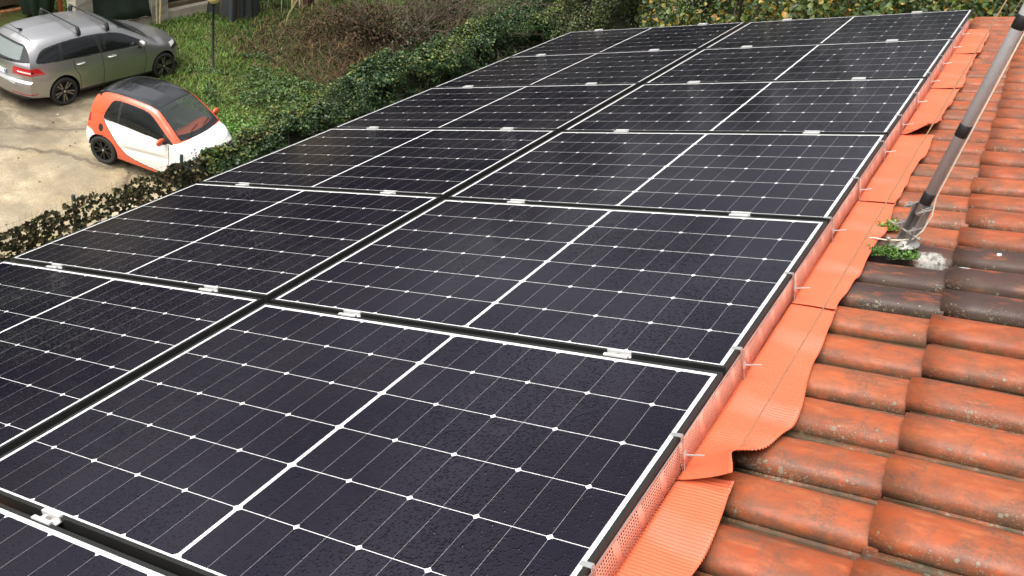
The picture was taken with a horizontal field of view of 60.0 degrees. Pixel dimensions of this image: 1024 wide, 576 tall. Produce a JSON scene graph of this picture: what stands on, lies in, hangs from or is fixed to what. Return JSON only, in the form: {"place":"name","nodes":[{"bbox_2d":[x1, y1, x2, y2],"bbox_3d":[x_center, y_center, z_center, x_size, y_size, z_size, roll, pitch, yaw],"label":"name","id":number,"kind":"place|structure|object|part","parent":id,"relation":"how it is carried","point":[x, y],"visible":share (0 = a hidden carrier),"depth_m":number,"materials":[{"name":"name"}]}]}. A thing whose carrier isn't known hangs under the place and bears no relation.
{"place":"outdoors","nodes":[
{"label":"outdoors","id":0,"kind":"place"},
{"bbox_2d":[0,86,232,257],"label":"concrete yard","id":1,"kind":"structure","parent":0,"point":[26,164],"depth_m":18.17,"materials":[{"name":"beige concrete"}]},
{"bbox_2d":[0,0,18,6],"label":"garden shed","id":2,"kind":"structure","parent":1,"relation":"on","point":[6,2],"depth_m":23.63,"materials":[{"name":"brown wood"}]},
{"bbox_2d":[0,7,20,13],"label":"brick edging","id":3,"kind":"object","parent":1,"relation":"on","point":[9,10],"visible":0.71,"depth_m":23.53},
{"bbox_2d":[0,4,176,104],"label":"estate car","id":4,"kind":"object","parent":1,"relation":"on","point":[62,58],"visible":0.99,"depth_m":20.01,"materials":[{"name":"grey paint"}]},
{"bbox_3d":[-10.972,-5.223,19.203,1.091,0.276,0.238,28,37,20],"label":"rear window","id":5,"kind":"part","parent":4,"relation":"part of","materials":[{"name":"grey glass"}]},
{"bbox_3d":[-10.088,-5.073,19.302,0.136,0.283,0.571,28,37,20],"label":"side window","id":6,"kind":"part","parent":4,"relation":"part of","materials":[{"name":"black glass"}]},
{"bbox_3d":[-9.691,-5.380,19.873,0.157,0.347,0.905,28,37,20],"label":"side window","id":7,"kind":"part","parent":4,"relation":"part of","materials":[{"name":"black glass"}]},
{"bbox_3d":[-9.184,-5.756,20.622,0.154,0.365,0.950,28,37,20],"label":"side window","id":8,"kind":"part","parent":4,"relation":"part of","materials":[{"name":"black glass"}]},
{"bbox_2d":[0,127,282,261],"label":"hedge","id":9,"kind":"object","parent":1,"relation":"on","point":[33,237],"visible":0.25,"depth_m":14.32,"materials":[{"name":"green plant"}]},
{"bbox_2d":[86,76,232,189],"bbox_3d":[-7.217,-3.320,18.487,2.820,1.600,2.099,20,35,9],"label":"microcar","id":10,"kind":"object","parent":1,"relation":"on","point":[138,120],"visible":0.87,"depth_m":18.03,"materials":[{"name":"white paint"}]},
{"bbox_2d":[0,0,510,134],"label":"lawn ground","id":11,"kind":"structure","parent":0,"point":[6,17],"depth_m":24.23,"materials":[{"name":"green plant"}]},
{"bbox_2d":[18,0,54,15],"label":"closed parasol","id":12,"kind":"object","parent":11,"relation":"on","point":[32,7],"visible":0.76,"depth_m":23.31,"materials":[{"name":"green fabric"}]},
{"bbox_2d":[57,0,62,11],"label":"post","id":13,"kind":"object","parent":11,"relation":"on","point":[60,5],"depth_m":23.69,"materials":[{"name":"brown wood"}]},
{"bbox_2d":[66,0,207,24],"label":"garden wall","id":14,"kind":"structure","parent":11,"relation":"on","point":[141,11],"depth_m":24.22,"materials":[{"name":"stone"}]},
{"bbox_2d":[156,0,157,23],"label":"timber stick","id":15,"kind":"object","parent":11,"relation":"on","point":[156,13],"visible":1,"depth_m":24.38,"materials":[{"name":"beige wood"}]},
{"bbox_2d":[159,0,161,23],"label":"timber stick","id":16,"kind":"object","parent":11,"relation":"on","point":[160,1],"visible":1,"depth_m":24.42,"materials":[{"name":"beige wood"}]},
{"bbox_2d":[207,0,219,69],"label":"garden lamp","id":17,"kind":"object","parent":11,"relation":"on","point":[213,3],"visible":0.96,"depth_m":22.41,"materials":[{"name":"black metal"}]},
{"bbox_2d":[207,0,259,22],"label":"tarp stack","id":18,"kind":"object","parent":11,"relation":"on","point":[232,10],"visible":0.93,"depth_m":26.07,"materials":[{"name":"grey plastic"}]},
{"bbox_2d":[202,105,267,136],"bbox_3d":[-5.987,-3.436,20.198,3.054,0.314,2.252,27,36,19],"label":"clover","id":19,"kind":"object","parent":11,"relation":"on","point":[232,131],"visible":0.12,"depth_m":20.53,"materials":[{"name":"green plant"}]},
{"bbox_2d":[186,51,328,123],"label":"nettles","id":20,"kind":"object","parent":11,"relation":"on","point":[279,90],"visible":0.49,"depth_m":22.55,"materials":[{"name":"green plant"}]},
{"bbox_2d":[267,0,287,10],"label":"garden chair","id":21,"kind":"object","parent":11,"relation":"on","point":[281,4],"visible":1,"depth_m":27.34,"materials":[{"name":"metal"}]},
{"bbox_2d":[284,0,297,29],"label":"arched branch","id":22,"kind":"object","parent":11,"relation":"on","point":[290,11],"visible":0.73,"depth_m":26.13,"materials":[{"name":"brown plant"}]},
{"bbox_2d":[296,0,313,6],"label":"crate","id":23,"kind":"object","parent":11,"relation":"on","point":[308,2],"visible":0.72,"depth_m":28.10,"materials":[{"name":"brown wood"}]},
{"bbox_2d":[206,0,432,96],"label":"dead bracken","id":24,"kind":"object","parent":11,"relation":"on","point":[328,43],"visible":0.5,"depth_m":25.21,"materials":[{"name":"brown plant"}]},
{"bbox_2d":[300,0,418,59],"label":"bramble mound","id":25,"kind":"object","parent":11,"relation":"on","point":[381,23],"visible":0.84,"depth_m":25.99,"materials":[{"name":"brown plant"}]},
{"bbox_2d":[191,0,567,182],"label":"ivy hedge","id":26,"kind":"object","parent":11,"relation":"on","point":[362,88],"visible":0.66,"depth_m":20.21,"materials":[{"name":"green plant"}]},
{"bbox_2d":[299,0,519,52],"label":"bare shrub","id":27,"kind":"object","parent":11,"relation":"on","point":[429,19],"visible":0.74,"depth_m":25.59,"materials":[{"name":"brown plant"}]},
{"bbox_2d":[374,0,445,23],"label":"bare shrub","id":28,"kind":"object","parent":11,"relation":"on","point":[393,6],"visible":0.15,"depth_m":28.77,"materials":[{"name":"brown plant"}]},
{"bbox_2d":[390,0,493,51],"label":"bramble mound","id":29,"kind":"object","parent":11,"relation":"on","point":[454,10],"visible":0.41,"depth_m":26.66,"materials":[{"name":"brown plant"}]},
{"bbox_2d":[331,0,581,60],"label":"bare shrub","id":30,"kind":"object","parent":11,"relation":"on","point":[458,18],"visible":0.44,"depth_m":25.24,"materials":[{"name":"brown plant"}]},
{"bbox_2d":[459,0,572,30],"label":"ivy bush","id":31,"kind":"object","parent":11,"relation":"on","point":[507,4],"visible":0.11,"depth_m":26.85,"materials":[{"name":"green plant"}]},
{"bbox_2d":[503,0,998,11],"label":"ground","id":32,"kind":"structure","parent":0,"point":[529,6],"depth_m":33.02,"materials":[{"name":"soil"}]},
{"bbox_2d":[1,17,1023,575],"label":"house","id":33,"kind":"structure","parent":32,"relation":"on","point":[897,449],"depth_m":2.32,"materials":[{"name":"tile"}]},
{"bbox_2d":[0,303,722,575],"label":"solar panel","id":34,"kind":"object","parent":33,"relation":"on","point":[266,439],"visible":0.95,"depth_m":2.25,"materials":[{"name":"black glass"}]},
{"bbox_2d":[589,444,734,575],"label":"bird guard","id":35,"kind":"object","parent":33,"relation":"on","point":[677,532],"visible":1,"depth_m":1.95,"materials":[{"name":"orange metal"}]},
{"bbox_2d":[579,560,595,575],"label":"guard clip","id":36,"kind":"object","parent":35,"relation":"attached to","point":[587,564],"visible":1,"depth_m":1.75,"materials":[{"name":"metal"}]},
{"bbox_2d":[677,277,837,479],"bbox_3d":[0.732,0.228,2.454,0.194,0.099,1.045,7,27,31],"label":"bird guard","id":37,"kind":"object","parent":33,"relation":"on","point":[739,410],"visible":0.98,"depth_m":2.41,"materials":[{"name":"orange metal"}]},
{"bbox_2d":[670,432,704,470],"bbox_3d":[0.419,0.401,2.122,0.080,0.100,0.025,7,25,31],"label":"guard clip","id":38,"kind":"object","parent":37,"relation":"attached to","point":[680,435],"visible":1,"depth_m":2.12,"materials":[{"name":"metal"}]},
{"bbox_2d":[731,346,761,379],"bbox_3d":[0.652,0.216,2.470,0.080,0.100,0.025,7,29,31],"label":"guard clip","id":39,"kind":"object","parent":37,"relation":"attached to","point":[741,349],"visible":1,"depth_m":2.46,"materials":[{"name":"metal"}]},
{"bbox_2d":[791,181,895,308],"bbox_3d":[1.231,-0.162,3.241,0.191,0.082,1.045,27,36,19],"label":"bird guard","id":40,"kind":"object","parent":33,"relation":"on","point":[827,267],"visible":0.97,"depth_m":3.18,"materials":[{"name":"orange metal"}]},
{"bbox_2d":[784,272,809,301],"bbox_3d":[0.921,0.002,2.870,0.081,0.100,0.025,7,24,31],"label":"guard clip","id":41,"kind":"object","parent":40,"relation":"attached to","point":[793,276],"visible":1,"depth_m":2.87,"materials":[{"name":"metal"}]},
{"bbox_2d":[823,216,846,242],"bbox_3d":[1.188,-0.210,3.268,0.080,0.100,0.025,7,28,31],"label":"guard clip","id":42,"kind":"object","parent":40,"relation":"attached to","point":[831,218],"visible":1,"depth_m":3.26,"materials":[{"name":"metal"}]},
{"bbox_2d":[852,177,871,200],"bbox_3d":[1.427,-0.400,3.624,0.080,0.100,0.025,7,26,31],"label":"guard clip","id":43,"kind":"object","parent":40,"relation":"attached to","point":[860,189],"visible":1,"depth_m":3.62,"materials":[{"name":"metal"}]},
{"bbox_2d":[876,218,901,230],"bbox_3d":[1.446,-0.251,3.395,0.108,0.046,0.090,7,27,31],"label":"weed tuft","id":44,"kind":"object","parent":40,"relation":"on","point":[890,226],"visible":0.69,"depth_m":3.38,"materials":[{"name":"green plant"}]},
{"bbox_2d":[863,242,919,259],"bbox_3d":[1.361,-0.143,3.186,0.204,0.042,0.136,7,27,31],"label":"weed tuft","id":45,"kind":"object","parent":33,"relation":"on","point":[895,253],"visible":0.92,"depth_m":3.15,"materials":[{"name":"green plant"}]},
{"bbox_2d":[858,118,934,202],"bbox_3d":[1.744,-0.588,3.987,0.166,0.097,1.025,7,27,31],"label":"bird guard","id":46,"kind":"object","parent":33,"relation":"on","point":[885,176],"visible":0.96,"depth_m":3.97,"materials":[{"name":"orange metal"}]},
{"bbox_2d":[877,141,895,161],"bbox_3d":[1.700,-0.617,4.031,0.080,0.100,0.025,7,24,31],"label":"guard clip","id":47,"kind":"object","parent":46,"relation":"attached to","point":[885,151],"visible":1,"depth_m":4.03,"materials":[{"name":"metal"}]},
{"bbox_2d":[901,75,960,134],"bbox_3d":[2.243,-0.987,4.736,0.161,0.097,1.015,7,27,31],"label":"bird guard","id":48,"kind":"object","parent":33,"relation":"on","point":[925,113],"visible":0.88,"depth_m":4.76,"materials":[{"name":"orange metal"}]},
{"bbox_2d":[896,114,912,133],"bbox_3d":[1.937,-0.805,4.385,0.081,0.100,0.025,7,28,31],"label":"guard clip","id":49,"kind":"object","parent":48,"relation":"attached to","point":[903,124],"visible":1,"depth_m":4.38,"materials":[{"name":"metal"}]},
{"bbox_2d":[912,92,926,108],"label":"guard clip","id":50,"kind":"object","parent":48,"relation":"attached to","point":[918,101],"visible":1,"depth_m":4.73,"materials":[{"name":"metal"}]},
{"bbox_2d":[926,72,940,89],"bbox_3d":[2.416,-1.186,5.098,0.080,0.100,0.025,7,27,31],"label":"guard clip","id":51,"kind":"object","parent":48,"relation":"attached to","point":[931,79],"visible":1,"depth_m":5.09,"materials":[{"name":"metal"}]},
{"bbox_2d":[938,1,1020,119],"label":"thin wire","id":52,"kind":"object","parent":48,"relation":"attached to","point":[978,62],"visible":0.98,"depth_m":5.20,"materials":[{"name":"metal"}]},
{"bbox_2d":[869,3,1023,250],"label":"antenna mast","id":53,"kind":"object","parent":33,"relation":"on","point":[913,223],"visible":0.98,"depth_m":2.96,"materials":[{"name":"metal"}]},
{"bbox_2d":[738,0,1006,451],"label":"guy cord","id":54,"kind":"object","parent":53,"relation":"attached to","point":[873,224],"visible":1,"depth_m":2.18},
{"bbox_2d":[931,42,976,87],"bbox_3d":[2.745,-1.383,5.479,0.168,0.098,1.015,7,27,31],"label":"bird guard","id":55,"kind":"object","parent":33,"relation":"on","point":[950,75],"visible":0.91,"depth_m":5.45,"materials":[{"name":"orange metal"}]},
{"bbox_2d":[953,19,989,53],"bbox_3d":[3.213,-1.755,6.178,0.166,0.098,0.895,7,27,31],"label":"bird guard","id":56,"kind":"object","parent":33,"relation":"on","point":[970,42],"visible":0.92,"depth_m":6.16,"materials":[{"name":"orange metal"}]},
{"bbox_3d":[0.155,-0.437,4.162,0.040,0.039,8.860,6,27,30],"label":"mounting rail","id":57,"kind":"object","parent":33,"relation":"attached to","visible":0},
{"bbox_2d":[31,508,62,525],"bbox_3d":[-1.133,0.562,2.166,0.074,0.018,0.039,7,27,31],"label":"panel clamp","id":58,"kind":"object","parent":57,"relation":"attached to","point":[48,517],"visible":0.99,"depth_m":2.16,"materials":[{"name":"metal"}]},
{"bbox_2d":[0,503,177,575],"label":"solar panel","id":59,"kind":"object","parent":57,"relation":"on","point":[29,546],"visible":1,"depth_m":2.02,"materials":[{"name":"black glass"}]},
{"bbox_2d":[338,309,361,316],"bbox_3d":[-0.556,0.091,3.054,0.074,0.018,0.039,7,27,31],"label":"panel clamp","id":60,"kind":"object","parent":57,"relation":"attached to","point":[351,313],"visible":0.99,"depth_m":3.05,"materials":[{"name":"metal"}]},
{"bbox_2d":[507,199,525,203],"bbox_3d":[0.019,-0.379,3.943,0.074,0.018,0.039,7,28,31],"label":"panel clamp","id":61,"kind":"object","parent":57,"relation":"attached to","point":[519,201],"visible":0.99,"depth_m":3.94,"materials":[{"name":"metal"}]},
{"bbox_2d":[270,199,826,377],"bbox_3d":[0.133,-0.085,3.261,1.722,0.035,1.134,7,27,31],"label":"solar panel","id":62,"kind":"object","parent":57,"relation":"on","point":[698,291],"visible":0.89,"depth_m":3.12,"materials":[{"name":"black glass"}]},
{"bbox_2d":[614,129,628,131],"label":"panel clamp","id":63,"kind":"object","parent":57,"relation":"attached to","point":[622,130],"visible":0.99,"depth_m":4.83,"materials":[{"name":"metal"}]},
{"bbox_2d":[448,131,886,224],"bbox_3d":[0.723,-0.554,4.141,1.722,0.035,1.134,7,27,31],"label":"solar panel","id":64,"kind":"object","parent":57,"relation":"on","point":[792,176],"visible":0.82,"depth_m":4.03,"materials":[{"name":"black glass"}]},
{"bbox_2d":[563,78,925,136],"bbox_3d":[1.313,-1.023,5.021,1.722,0.035,1.134,7,27,31],"label":"solar panel","id":65,"kind":"object","parent":57,"relation":"attached to","point":[868,106],"visible":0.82,"depth_m":4.93,"materials":[{"name":"black glass"}]},
{"bbox_2d":[644,39,952,83],"bbox_3d":[1.904,-1.492,5.901,1.722,0.035,1.134,7,27,31],"label":"solar panel","id":66,"kind":"object","parent":57,"relation":"attached to","point":[888,59],"visible":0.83,"depth_m":5.82,"materials":[{"name":"black glass"}]},
{"bbox_2d":[704,9,972,48],"bbox_3d":[2.494,-1.961,6.781,1.722,0.035,1.134,7,27,31],"label":"solar panel","id":67,"kind":"object","parent":57,"relation":"on","point":[905,26],"visible":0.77,"depth_m":6.71,"materials":[{"name":"black glass"}]},
{"bbox_3d":[-1.358,-0.613,5.083,0.040,0.039,8.860,6,27,30],"label":"mounting rail","id":68,"kind":"object","parent":33,"relation":"attached to","visible":0},
{"bbox_2d":[46,263,62,268],"bbox_3d":[-2.057,-0.095,3.995,0.074,0.018,0.039,7,27,31],"label":"panel clamp","id":69,"kind":"object","parent":68,"relation":"attached to","point":[55,265],"visible":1,"depth_m":3.99,"materials":[{"name":"metal"}]},
{"bbox_2d":[0,260,262,455],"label":"solar panel","id":70,"kind":"object","parent":68,"relation":"on","point":[72,342],"visible":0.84,"depth_m":3.19,"materials":[{"name":"black glass"}]},
{"bbox_2d":[10,183,440,302],"bbox_3d":[-1.355,-0.269,4.194,1.722,0.035,1.134,7,27,31],"label":"solar panel","id":71,"kind":"object","parent":68,"relation":"on","point":[266,244],"visible":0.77,"depth_m":4.07,"materials":[{"name":"black glass"}]},
{"bbox_2d":[235,182,249,185],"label":"panel clamp","id":72,"kind":"object","parent":68,"relation":"attached to","point":[243,184],"visible":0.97,"depth_m":4.88,"materials":[{"name":"metal"}]},
{"bbox_2d":[200,128,556,200],"bbox_3d":[-0.765,-0.739,5.074,1.722,0.035,1.134,7,27,31],"label":"solar panel","id":73,"kind":"object","parent":68,"relation":"attached to","point":[442,164],"visible":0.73,"depth_m":4.97,"materials":[{"name":"black glass"}]},
{"bbox_2d":[334,83,638,132],"bbox_3d":[-0.174,-1.208,5.954,1.722,0.035,1.134,7,27,31],"label":"solar panel","id":74,"kind":"object","parent":68,"relation":"attached to","point":[559,108],"visible":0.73,"depth_m":5.86,"materials":[{"name":"black glass"}]},
{"bbox_2d":[433,49,698,87],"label":"solar panel","id":75,"kind":"object","parent":68,"relation":"on","point":[640,67],"visible":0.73,"depth_m":6.76,"materials":[{"name":"black glass"}]},
{"bbox_2d":[510,22,745,56],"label":"solar panel","id":76,"kind":"object","parent":68,"relation":"on","point":[700,37],"visible":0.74,"depth_m":7.64,"materials":[{"name":"black glass"}]},
{"bbox_2d":[512,0,592,38],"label":"bare shrub","id":77,"kind":"object","parent":32,"relation":"on","point":[552,12],"visible":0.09,"depth_m":25.22,"materials":[{"name":"plant"}]},
{"bbox_2d":[634,0,880,27],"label":"broadleaf tree","id":78,"kind":"object","parent":32,"relation":"on","point":[770,11],"visible":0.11,"depth_m":13.45,"materials":[{"name":"green plant"}]},
{"bbox_2d":[550,0,1022,39],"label":"hedge","id":79,"kind":"object","parent":32,"relation":"on","point":[608,14],"visible":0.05,"depth_m":24.63,"materials":[{"name":"green plant"}]},
{"bbox_2d":[776,0,1019,18],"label":"broadleaf tree","id":80,"kind":"object","parent":32,"relation":"on","point":[887,8],"visible":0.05,"depth_m":11.18,"materials":[{"name":"green plant"}]},
{"bbox_2d":[877,0,1023,19],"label":"broadleaf tree","id":81,"kind":"object","parent":32,"relation":"on","point":[983,9],"visible":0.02,"depth_m":10.49,"materials":[{"name":"green plant"}]},
{"bbox_3d":[1.013,-0.337,3.639,0.040,0.039,8.860,6,27,30],"label":"mounting rail","id":82,"kind":"object","parent":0,"visible":0},
{"bbox_2d":[603,348,631,358],"bbox_3d":[0.302,0.191,2.532,0.074,0.018,0.039,7,27,31],"label":"panel clamp","id":83,"kind":"object","parent":82,"relation":"attached to","point":[618,353],"visible":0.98,"depth_m":2.53,"materials":[{"name":"metal"}]},
{"bbox_2d":[729,211,750,216],"bbox_3d":[0.878,-0.280,3.420,0.074,0.018,0.039,7,27,31],"label":"panel clamp","id":84,"kind":"object","parent":82,"relation":"attached to","point":[739,213],"visible":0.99,"depth_m":3.41,"materials":[{"name":"metal"}]},
{"bbox_2d":[803,131,819,133],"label":"panel clamp","id":85,"kind":"object","parent":82,"relation":"attached to","point":[811,132],"visible":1,"depth_m":4.30,"materials":[{"name":"metal"}]},
{"bbox_2d":[851,77,865,79],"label":"panel clamp","id":86,"kind":"object","parent":82,"relation":"attached to","point":[856,78],"visible":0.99,"depth_m":5.19,"materials":[{"name":"metal"}]},
{"label":"mounting rail","id":87,"kind":"object","parent":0,"visible":0},
{"bbox_2d":[198,285,218,291],"bbox_3d":[-1.181,0.007,3.462,0.074,0.018,0.039,7,27,31],"label":"panel clamp","id":88,"kind":"object","parent":87,"relation":"attached to","point":[209,288],"visible":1,"depth_m":3.46,"materials":[{"name":"metal"}]},
{"bbox_2d":[380,190,396,193],"bbox_3d":[-0.605,-0.464,4.351,0.074,0.018,0.039,7,27,31],"label":"panel clamp","id":89,"kind":"object","parent":87,"relation":"attached to","point":[388,192],"visible":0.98,"depth_m":4.34,"materials":[{"name":"metal"}]},
{"bbox_2d":[500,127,513,129],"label":"panel clamp","id":90,"kind":"object","parent":87,"relation":"attached to","point":[507,128],"visible":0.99,"depth_m":5.24,"materials":[{"name":"metal"}]}
]}

